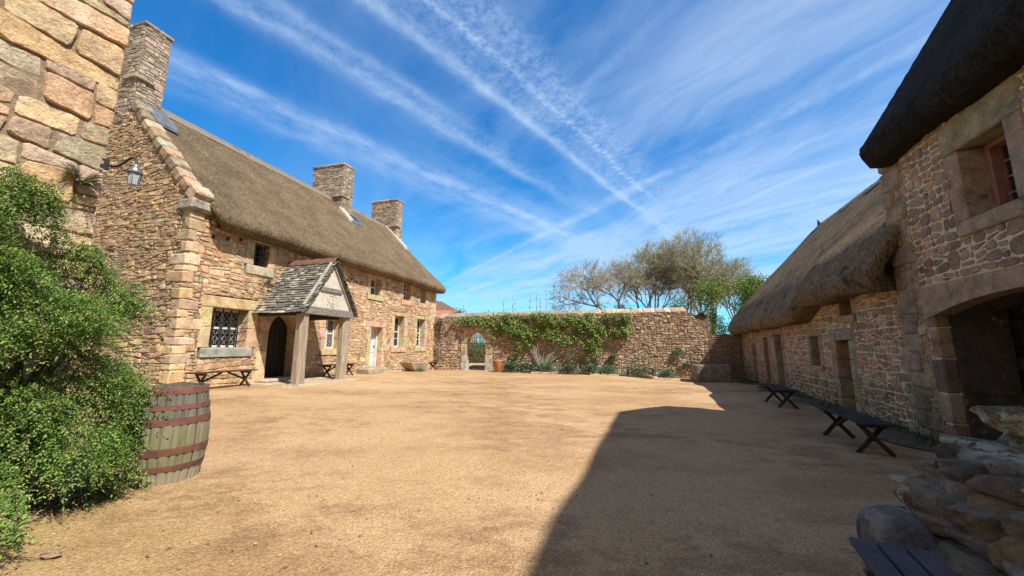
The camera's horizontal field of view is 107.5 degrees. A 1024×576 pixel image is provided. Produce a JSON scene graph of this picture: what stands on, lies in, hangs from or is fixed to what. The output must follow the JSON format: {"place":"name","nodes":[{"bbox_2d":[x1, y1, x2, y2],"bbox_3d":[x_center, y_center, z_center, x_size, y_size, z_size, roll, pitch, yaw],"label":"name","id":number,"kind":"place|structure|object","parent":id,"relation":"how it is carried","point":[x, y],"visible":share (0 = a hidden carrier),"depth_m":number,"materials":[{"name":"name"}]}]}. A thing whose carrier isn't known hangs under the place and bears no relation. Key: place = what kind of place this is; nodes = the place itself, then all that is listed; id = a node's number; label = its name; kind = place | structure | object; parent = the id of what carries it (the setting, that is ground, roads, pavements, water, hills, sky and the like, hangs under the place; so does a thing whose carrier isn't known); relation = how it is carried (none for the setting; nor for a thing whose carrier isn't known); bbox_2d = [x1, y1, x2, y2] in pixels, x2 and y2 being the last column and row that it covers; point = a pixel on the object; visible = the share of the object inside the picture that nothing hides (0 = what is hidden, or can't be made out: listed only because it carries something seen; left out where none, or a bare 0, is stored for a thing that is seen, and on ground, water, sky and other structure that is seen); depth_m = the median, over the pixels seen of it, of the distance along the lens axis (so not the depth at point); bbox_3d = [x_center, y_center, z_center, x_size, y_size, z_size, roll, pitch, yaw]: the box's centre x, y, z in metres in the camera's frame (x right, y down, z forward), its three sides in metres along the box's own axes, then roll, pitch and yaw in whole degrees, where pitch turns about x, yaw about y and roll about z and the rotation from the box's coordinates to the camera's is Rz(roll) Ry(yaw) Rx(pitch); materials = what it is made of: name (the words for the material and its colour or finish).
{"place":"outdoors","nodes":[
{"label":"outdoors","id":0,"kind":"place"},
{"bbox_2d":[0,369,936,575],"bbox_3d":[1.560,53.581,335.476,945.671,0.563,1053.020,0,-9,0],"label":"ground","id":1,"kind":"structure","parent":0,"point":[807,516],"depth_m":3.64,"materials":[{"name":"beige sand"}]},
{"bbox_2d":[34,553,62,558],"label":"fallen leaf","id":2,"kind":"object","parent":1,"relation":"on","point":[46,555],"visible":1,"depth_m":2.38,"materials":[{"name":"brown plant"}]},
{"bbox_2d":[0,477,124,530],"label":"soil bed","id":3,"kind":"object","parent":1,"relation":"on","point":[46,509],"visible":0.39,"depth_m":3.11,"materials":[{"name":"brown soil"}]},
{"bbox_2d":[0,0,133,493],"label":"stone building","id":4,"kind":"structure","parent":1,"relation":"on","point":[61,63],"depth_m":3.63,"materials":[{"name":"stone"}]},
{"bbox_2d":[56,163,135,209],"bbox_3d":[-4.148,-1.024,3.780,0.319,0.317,0.585,-8,-12,41],"label":"wall fern","id":5,"kind":"object","parent":4,"relation":"attached to","point":[86,182],"depth_m":3.74,"materials":[{"name":"green plant"}]},
{"bbox_2d":[100,157,142,186],"bbox_3d":[-4.094,-1.221,3.928,0.437,0.331,0.131,0,-9,0],"label":"wall lantern","id":6,"kind":"object","parent":4,"relation":"attached to","point":[134,174],"depth_m":3.92,"materials":[{"name":"black metal"}]},
{"bbox_2d":[0,160,176,563],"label":"evergreen shrub","id":7,"kind":"object","parent":1,"relation":"on","point":[89,315],"visible":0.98,"depth_m":3.07,"materials":[{"name":"green plant"}]},
{"bbox_2d":[123,383,210,487],"bbox_3d":[-3.480,1.468,3.820,0.640,0.939,0.639,0,-9,0],"label":"oak barrel","id":8,"kind":"object","parent":1,"relation":"on","point":[178,449],"visible":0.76,"depth_m":3.63,"materials":[{"name":"brown wood"}]},
{"bbox_2d":[186,369,257,386],"bbox_3d":[-7.450,2.376,9.714,0.417,0.455,1.600,-2,-9,15],"label":"trestle bench","id":9,"kind":"object","parent":1,"relation":"on","point":[205,374],"visible":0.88,"depth_m":9.65,"materials":[{"name":"brown wood"}]},
{"bbox_2d":[64,20,445,389],"bbox_3d":[-8.947,-1.514,17.152,9.461,11.290,14.243,-2,-9,15],"label":"farmhouse","id":10,"kind":"object","parent":1,"relation":"on","point":[222,230],"visible":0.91,"depth_m":11.23,"materials":[{"name":"stone"}]},
{"bbox_2d":[196,295,259,357],"bbox_3d":[-8.047,1.104,10.520,0.474,1.637,1.651,-2,-9,15],"label":"window","id":11,"kind":"structure","parent":10,"relation":"in","point":[229,324],"depth_m":10.54,"materials":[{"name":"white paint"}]},
{"bbox_2d":[243,238,278,277],"bbox_3d":[-7.851,-1.015,11.563,0.476,1.328,1.147,-2,-9,15],"label":"window","id":12,"kind":"structure","parent":10,"relation":"in","point":[260,258],"depth_m":11.54,"materials":[{"name":"beige stone"}]},
{"bbox_2d":[264,316,287,376],"bbox_3d":[-7.877,1.843,12.256,0.099,2.070,1.274,-2,-9,15],"label":"door","id":13,"kind":"structure","parent":10,"relation":"in","point":[277,335],"depth_m":12.45,"materials":[{"name":"brown wood"}]},
{"bbox_2d":[318,320,338,354],"bbox_3d":[-6.974,1.712,14.308,0.450,1.669,1.403,-2,-9,15],"label":"window","id":14,"kind":"structure","parent":10,"relation":"in","point":[328,329],"depth_m":14.35,"materials":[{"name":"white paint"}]},
{"bbox_2d":[366,273,385,301],"bbox_3d":[-6.308,-0.056,17.004,0.456,1.266,1.398,-2,-9,15],"label":"window","id":15,"kind":"structure","parent":10,"relation":"in","point":[375,288],"depth_m":17.23,"materials":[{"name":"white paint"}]},
{"bbox_2d":[365,321,386,367],"bbox_3d":[-6.299,2.722,16.836,0.533,2.399,1.466,-2,-9,15],"label":"door","id":16,"kind":"structure","parent":10,"relation":"in","point":[375,348],"depth_m":17.13,"materials":[{"name":"white paint"}]},
{"bbox_2d":[390,312,407,351],"bbox_3d":[-5.770,2.205,18.657,0.477,1.948,1.567,-2,-9,15],"label":"window","id":17,"kind":"structure","parent":10,"relation":"in","point":[399,327],"depth_m":18.98,"materials":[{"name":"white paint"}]},
{"bbox_2d":[400,282,414,305],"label":"window","id":18,"kind":"structure","parent":10,"relation":"in","point":[406,296],"depth_m":19.83,"materials":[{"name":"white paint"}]},
{"bbox_2d":[414,315,427,351],"bbox_3d":[-5.195,2.523,20.705,0.475,1.942,1.429,-2,-9,15],"label":"window","id":19,"kind":"structure","parent":10,"relation":"in","point":[420,333],"depth_m":21.02,"materials":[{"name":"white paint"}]},
{"bbox_2d":[417,288,428,308],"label":"window","id":20,"kind":"structure","parent":10,"relation":"in","point":[423,296],"depth_m":21.41,"materials":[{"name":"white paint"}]},
{"bbox_2d":[319,363,356,376],"bbox_3d":[-6.363,3.019,13.772,0.417,0.455,1.600,-2,-9,15],"label":"trestle bench","id":21,"kind":"object","parent":1,"relation":"on","point":[331,365],"visible":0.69,"depth_m":13.42,"materials":[{"name":"brown wood"}]},
{"bbox_2d":[356,366,382,373],"bbox_3d":[-5.783,3.386,15.332,0.663,0.311,1.021,-3,-9,17],"label":"mounting stone","id":22,"kind":"object","parent":1,"relation":"on","point":[368,370],"visible":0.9,"depth_m":14.96,"materials":[{"name":"stone"}]},
{"bbox_2d":[399,361,428,371],"bbox_3d":[-4.859,3.908,18.684,0.657,0.538,1.924,-2,-9,15],"label":"boat trough","id":23,"kind":"object","parent":1,"relation":"on","point":[411,366],"visible":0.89,"depth_m":18.27,"materials":[{"name":"stone"}]},
{"bbox_2d":[425,362,435,370],"bbox_3d":[-4.511,4.214,20.156,0.417,0.455,1.600,-2,-9,15],"label":"trestle bench","id":24,"kind":"object","parent":1,"relation":"on","point":[431,364],"visible":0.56,"depth_m":20.65,"materials":[{"name":"brown wood"}]},
{"bbox_2d":[470,365,484,369],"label":"garden steps","id":25,"kind":"structure","parent":1,"relation":"on","point":[477,367],"depth_m":22.21,"materials":[{"name":"stone"}]},
{"bbox_2d":[494,360,501,371],"bbox_3d":[-0.760,4.232,20.377,0.470,0.640,0.470,0,-9,0],"label":"terracotta pot","id":26,"kind":"object","parent":1,"relation":"on","point":[497,365],"visible":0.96,"depth_m":20.20,"materials":[{"name":"orange ceramic"}]},
{"bbox_2d":[502,360,519,371],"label":"bedding plant","id":27,"kind":"object","parent":1,"relation":"on","point":[511,366],"visible":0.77,"depth_m":20.38,"materials":[{"name":"green plant"}]},
{"bbox_2d":[505,364,534,372],"bbox_3d":[0.435,4.257,19.756,1.568,0.455,0.417,-2,-9,13],"label":"trestle bench","id":28,"kind":"object","parent":1,"relation":"on","point":[530,368],"visible":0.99,"depth_m":19.79,"materials":[{"name":"brown wood"}]},
{"bbox_2d":[515,362,535,371],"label":"bedding plant","id":29,"kind":"object","parent":1,"relation":"on","point":[523,368],"visible":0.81,"depth_m":20.16,"materials":[{"name":"green plant"}]},
{"bbox_2d":[534,361,559,371],"bbox_3d":[1.873,4.193,19.987,1.457,0.673,0.777,-3,-9,16],"label":"bedding plant","id":30,"kind":"object","parent":1,"relation":"on","point":[549,366],"visible":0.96,"depth_m":19.95,"materials":[{"name":"green plant"}]},
{"bbox_2d":[558,363,580,372],"bbox_3d":[2.984,4.222,19.721,1.372,0.595,0.737,-2,-9,14],"label":"bedding plant","id":31,"kind":"object","parent":1,"relation":"on","point":[562,367],"visible":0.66,"depth_m":19.65,"materials":[{"name":"green plant"}]},
{"bbox_2d":[433,307,709,377],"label":"courtyard wall","id":32,"kind":"structure","parent":1,"relation":"on","point":[655,338],"depth_m":19.96,"materials":[{"name":"stone"}]},
{"bbox_2d":[433,319,445,335],"bbox_3d":[-4.305,2.289,22.022,0.899,1.094,0.365,-3,-9,16],"label":"ivy patch","id":33,"kind":"object","parent":32,"relation":"attached to","point":[437,327],"visible":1,"depth_m":22.00,"materials":[{"name":"green plant"}]},
{"bbox_2d":[451,311,631,373],"bbox_3d":[1.339,2.900,20.442,10.047,3.375,0.489,-2,-9,12],"label":"climbing shrub","id":34,"kind":"object","parent":32,"relation":"attached to","point":[519,332],"visible":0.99,"depth_m":20.36,"materials":[{"name":"green plant"}]},
{"bbox_2d":[565,351,578,363],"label":"wall plant","id":35,"kind":"object","parent":32,"relation":"attached to","point":[571,357],"depth_m":20.02,"materials":[{"name":"green plant"}]},
{"bbox_2d":[608,355,616,361],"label":"wall plant","id":36,"kind":"object","parent":32,"relation":"attached to","point":[612,356],"depth_m":19.56,"materials":[{"name":"green plant"}]},
{"bbox_2d":[672,347,684,357],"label":"wall plant","id":37,"kind":"object","parent":32,"relation":"attached to","point":[675,354],"depth_m":18.93,"materials":[{"name":"green plant"}]},
{"bbox_2d":[679,362,700,368],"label":"wall plant","id":38,"kind":"object","parent":32,"relation":"attached to","point":[687,364],"depth_m":18.76,"materials":[{"name":"green plant"}]},
{"bbox_2d":[563,366,593,374],"bbox_3d":[3.353,4.189,19.063,1.600,0.455,0.417,-2,-9,13],"label":"trestle bench","id":39,"kind":"object","parent":1,"relation":"on","point":[580,367],"visible":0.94,"depth_m":18.97,"materials":[{"name":"brown wood"}]},
{"bbox_2d":[579,363,601,373],"bbox_3d":[4.074,4.187,19.476,1.252,0.605,0.818,0,-9,0],"label":"bedding plant","id":40,"kind":"object","parent":1,"relation":"on","point":[593,369],"visible":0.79,"depth_m":19.41,"materials":[{"name":"green plant"}]},
{"bbox_2d":[539,257,658,310],"bbox_3d":[8.087,1.913,37.418,9.048,10.637,11.329,3,-9,-20],"label":"bare tree","id":41,"kind":"object","parent":1,"relation":"on","point":[593,284],"visible":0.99,"depth_m":36.79,"materials":[{"name":"brown plant"}]},
{"bbox_2d":[506,371,691,379],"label":"border kerb","id":42,"kind":"structure","parent":1,"relation":"on","point":[638,376],"depth_m":18.89,"materials":[{"name":"stone"}]},
{"bbox_2d":[597,365,619,373],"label":"bedding plant","id":43,"kind":"object","parent":1,"relation":"on","point":[607,369],"visible":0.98,"depth_m":19.18,"materials":[{"name":"green plant"}]},
{"bbox_2d":[621,366,656,375],"bbox_3d":[6.397,4.189,18.920,1.816,0.604,0.743,-2,-9,13],"label":"bedding plant","id":44,"kind":"object","parent":1,"relation":"on","point":[640,374],"visible":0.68,"depth_m":18.90,"materials":[{"name":"green plant"}]},
{"bbox_2d":[623,368,657,376],"bbox_3d":[6.274,4.185,18.370,1.600,0.455,0.417,-2,-9,13],"label":"trestle bench","id":45,"kind":"object","parent":1,"relation":"on","point":[628,373],"visible":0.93,"depth_m":18.29,"materials":[{"name":"brown wood"}]},
{"bbox_2d":[603,239,695,307],"bbox_3d":[15.488,1.403,41.094,10.008,12.755,11.701,0,-9,0],"label":"bare tree","id":46,"kind":"object","parent":1,"relation":"on","point":[659,273],"visible":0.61,"depth_m":39.87,"materials":[{"name":"brown plant"}]},
{"bbox_2d":[598,238,704,312],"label":"bare tree","id":47,"kind":"object","parent":1,"relation":"on","point":[638,286],"visible":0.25,"depth_m":42.73,"materials":[{"name":"brown plant"}]},
{"bbox_2d":[658,369,676,378],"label":"bedding plant","id":48,"kind":"object","parent":1,"relation":"on","point":[667,373],"visible":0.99,"depth_m":18.55,"materials":[{"name":"green plant"}]},
{"bbox_2d":[665,295,692,312],"bbox_3d":[15.073,3.628,33.849,4.862,6.046,3.203,0,-9,0],"label":"leafy tree","id":49,"kind":"object","parent":1,"relation":"on","point":[677,303],"visible":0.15,"depth_m":33.91,"materials":[{"name":"green plant"}]},
{"bbox_2d":[658,244,729,313],"bbox_3d":[19.719,1.340,40.966,8.345,12.848,8.771,-5,-10,30],"label":"bare tree","id":50,"kind":"object","parent":1,"relation":"on","point":[691,288],"visible":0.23,"depth_m":39.40,"materials":[{"name":"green plant"}]},
{"bbox_2d":[643,223,761,313],"bbox_3d":[18.726,0.510,38.637,12.073,13.709,11.354,-7,-11,38],"label":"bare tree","id":51,"kind":"object","parent":1,"relation":"on","point":[709,268],"visible":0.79,"depth_m":37.69,"materials":[{"name":"green plant"}]},
{"bbox_2d":[677,258,733,314],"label":"bare tree","id":52,"kind":"object","parent":1,"relation":"on","point":[694,298],"visible":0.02,"depth_m":48.31,"materials":[{"name":"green plant"}]},
{"bbox_2d":[687,275,731,333],"bbox_3d":[17.749,2.663,33.136,4.138,7.732,3.365,4,-10,-26],"label":"leafy tree","id":53,"kind":"object","parent":1,"relation":"on","point":[713,291],"visible":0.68,"depth_m":32.89,"materials":[{"name":"green plant"}]},
{"bbox_2d":[681,263,740,319],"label":"bare tree","id":54,"kind":"object","parent":1,"relation":"on","point":[729,296],"visible":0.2,"depth_m":40.47,"materials":[{"name":"green plant"}]},
{"bbox_2d":[690,364,732,381],"bbox_3d":[9.138,3.916,17.235,1.574,0.795,1.007,-2,-9,13],"label":"stone trough","id":55,"kind":"object","parent":1,"relation":"on","point":[711,372],"visible":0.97,"depth_m":16.79,"materials":[{"name":"stone"}]},
{"bbox_2d":[708,334,744,378],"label":"wall","id":56,"kind":"structure","parent":1,"relation":"on","point":[726,349],"depth_m":18.57,"materials":[{"name":"stone"}]},
{"bbox_2d":[723,270,766,333],"bbox_3d":[22.695,2.520,35.977,4.260,8.890,3.922,0,-9,0],"label":"leafy tree","id":57,"kind":"object","parent":1,"relation":"on","point":[734,299],"visible":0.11,"depth_m":36.77,"materials":[{"name":"green plant"}]},
{"bbox_2d":[729,275,770,312],"bbox_3d":[20.837,2.468,30.873,4.939,7.423,4.049,0,-9,0],"label":"leafy tree","id":58,"kind":"object","parent":1,"relation":"on","point":[749,287],"visible":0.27,"depth_m":31.33,"materials":[{"name":"green plant"}]},
{"bbox_2d":[762,384,798,408],"bbox_3d":[6.603,2.671,9.257,0.417,0.455,1.550,-3,-9,20],"label":"trestle bench","id":59,"kind":"object","parent":1,"relation":"on","point":[781,389],"visible":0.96,"depth_m":8.80,"materials":[{"name":"brown wood"}]},
{"bbox_2d":[728,179,922,433],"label":"thatched stable","id":60,"kind":"structure","parent":1,"relation":"on","point":[818,315],"depth_m":8.80,"materials":[{"name":"stone"}]},
{"bbox_2d":[750,338,760,382],"bbox_3d":[10.654,3.129,16.046,0.479,1.952,1.177,-3,-9,21],"label":"door","id":61,"kind":"structure","parent":60,"relation":"in","point":[754,355],"depth_m":16.36,"materials":[{"name":"brown wood"}]},
{"bbox_2d":[760,330,773,383],"bbox_3d":[9.968,2.729,14.271,0.478,2.196,1.179,-3,-9,20],"label":"door","id":62,"kind":"structure","parent":60,"relation":"in","point":[766,349],"depth_m":14.58,"materials":[{"name":"brown wood"}]},
{"bbox_2d":[771,327,787,386],"bbox_3d":[9.414,2.479,12.823,0.477,2.244,1.308,-3,-9,20],"label":"door","id":63,"kind":"structure","parent":60,"relation":"in","point":[778,343],"depth_m":13.19,"materials":[{"name":"brown wood"}]},
{"bbox_2d":[806,329,824,372],"bbox_3d":[8.256,1.646,9.928,0.471,1.130,0.968,-3,-9,21],"label":"window","id":64,"kind":"structure","parent":60,"relation":"in","point":[814,342],"depth_m":10.20,"materials":[{"name":"brown stone"}]},
{"bbox_2d":[828,328,861,412],"bbox_3d":[7.721,1.915,8.387,0.481,1.991,1.198,-3,-9,20],"label":"door","id":65,"kind":"structure","parent":60,"relation":"in","point":[843,351],"depth_m":8.69,"materials":[{"name":"brown wood"}]},
{"bbox_2d":[835,298,856,322],"bbox_3d":[7.556,0.432,8.249,0.475,0.650,0.925,-3,-9,20],"label":"window","id":66,"kind":"structure","parent":60,"relation":"in","point":[845,312],"depth_m":8.49,"materials":[{"name":"brown stone"}]},
{"bbox_2d":[734,379,937,451],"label":"soil verge","id":67,"kind":"structure","parent":1,"relation":"on","point":[885,435],"depth_m":6.12,"materials":[{"name":"brown soil"}]},
{"bbox_2d":[739,378,941,448],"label":"weeds","id":68,"kind":"object","parent":67,"relation":"on","point":[902,428],"visible":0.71,"depth_m":6.35,"materials":[{"name":"green plant"}]},
{"bbox_2d":[817,406,896,456],"bbox_3d":[5.139,2.135,5.648,0.417,0.455,1.550,-3,-9,20],"label":"trestle bench","id":69,"kind":"object","parent":1,"relation":"on","point":[862,421],"visible":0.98,"depth_m":5.27,"materials":[{"name":"brown wood"}]},
{"bbox_2d":[856,505,937,566],"bbox_3d":[2.382,1.634,2.295,0.335,0.508,0.404,0,-9,0],"label":"boulder","id":70,"kind":"object","parent":1,"relation":"on","point":[887,524],"visible":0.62,"depth_m":2.26,"materials":[{"name":"stone"}]},
{"bbox_2d":[849,537,957,575],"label":"trestle bench","id":71,"kind":"object","parent":1,"relation":"on","point":[883,559],"visible":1,"depth_m":1.72,"materials":[{"name":"grey wood"}]},
{"bbox_2d":[859,0,1023,440],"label":"thatched barn","id":72,"kind":"structure","parent":1,"relation":"on","point":[941,149],"depth_m":5.24,"materials":[{"name":"stone"}]},
{"bbox_2d":[936,74,1023,237],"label":"window","id":73,"kind":"structure","parent":72,"relation":"in","point":[982,148],"depth_m":4.79,"materials":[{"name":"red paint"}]},
{"bbox_2d":[877,405,1023,575],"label":"dry stone wall","id":74,"kind":"structure","parent":1,"relation":"on","point":[961,498],"depth_m":2.13,"materials":[{"name":"grey stone"}]},
{"bbox_2d":[469,363,484,368],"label":"garden path","id":75,"kind":"structure","parent":0,"point":[470,364],"depth_m":24.99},
{"bbox_2d":[436,301,459,314],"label":"tiled house","id":76,"kind":"structure","parent":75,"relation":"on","point":[442,307],"depth_m":38.35,"materials":[{"name":"tile"}]},
{"bbox_2d":[450,306,472,339],"bbox_3d":[-4.611,3.983,33.408,2.240,4.808,1.963,-6,-10,32],"label":"garden shrub","id":77,"kind":"object","parent":75,"relation":"on","point":[459,310],"visible":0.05,"depth_m":33.34,"materials":[{"name":"green plant"}]},
{"bbox_2d":[464,342,485,349],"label":"clipped hedge","id":78,"kind":"object","parent":75,"relation":"on","point":[478,345],"visible":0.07,"depth_m":30.70,"materials":[{"name":"green plant"}]},
{"bbox_2d":[470,333,483,342],"bbox_3d":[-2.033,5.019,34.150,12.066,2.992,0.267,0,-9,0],"label":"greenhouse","id":79,"kind":"object","parent":75,"relation":"on","point":[474,339],"depth_m":34.14,"materials":[{"name":"clear glass"}]},
{"bbox_2d":[468,347,489,362],"bbox_3d":[-1.751,4.898,27.266,8.705,1.260,1.167,0,-9,0],"label":"clipped hedge","id":80,"kind":"object","parent":75,"relation":"on","point":[476,356],"visible":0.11,"depth_m":26.93,"materials":[{"name":"green plant"}]},
{"bbox_2d":[129,0,950,342],"label":"sky","id":81,"kind":"structure","parent":0,"point":[520,142],"materials":[{"name":"blue"}]},
{"bbox_2d":[692,314,709,333],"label":"brick pier","id":82,"kind":"structure","parent":0,"point":[702,320],"depth_m":19.69,"materials":[{"name":"brick"}]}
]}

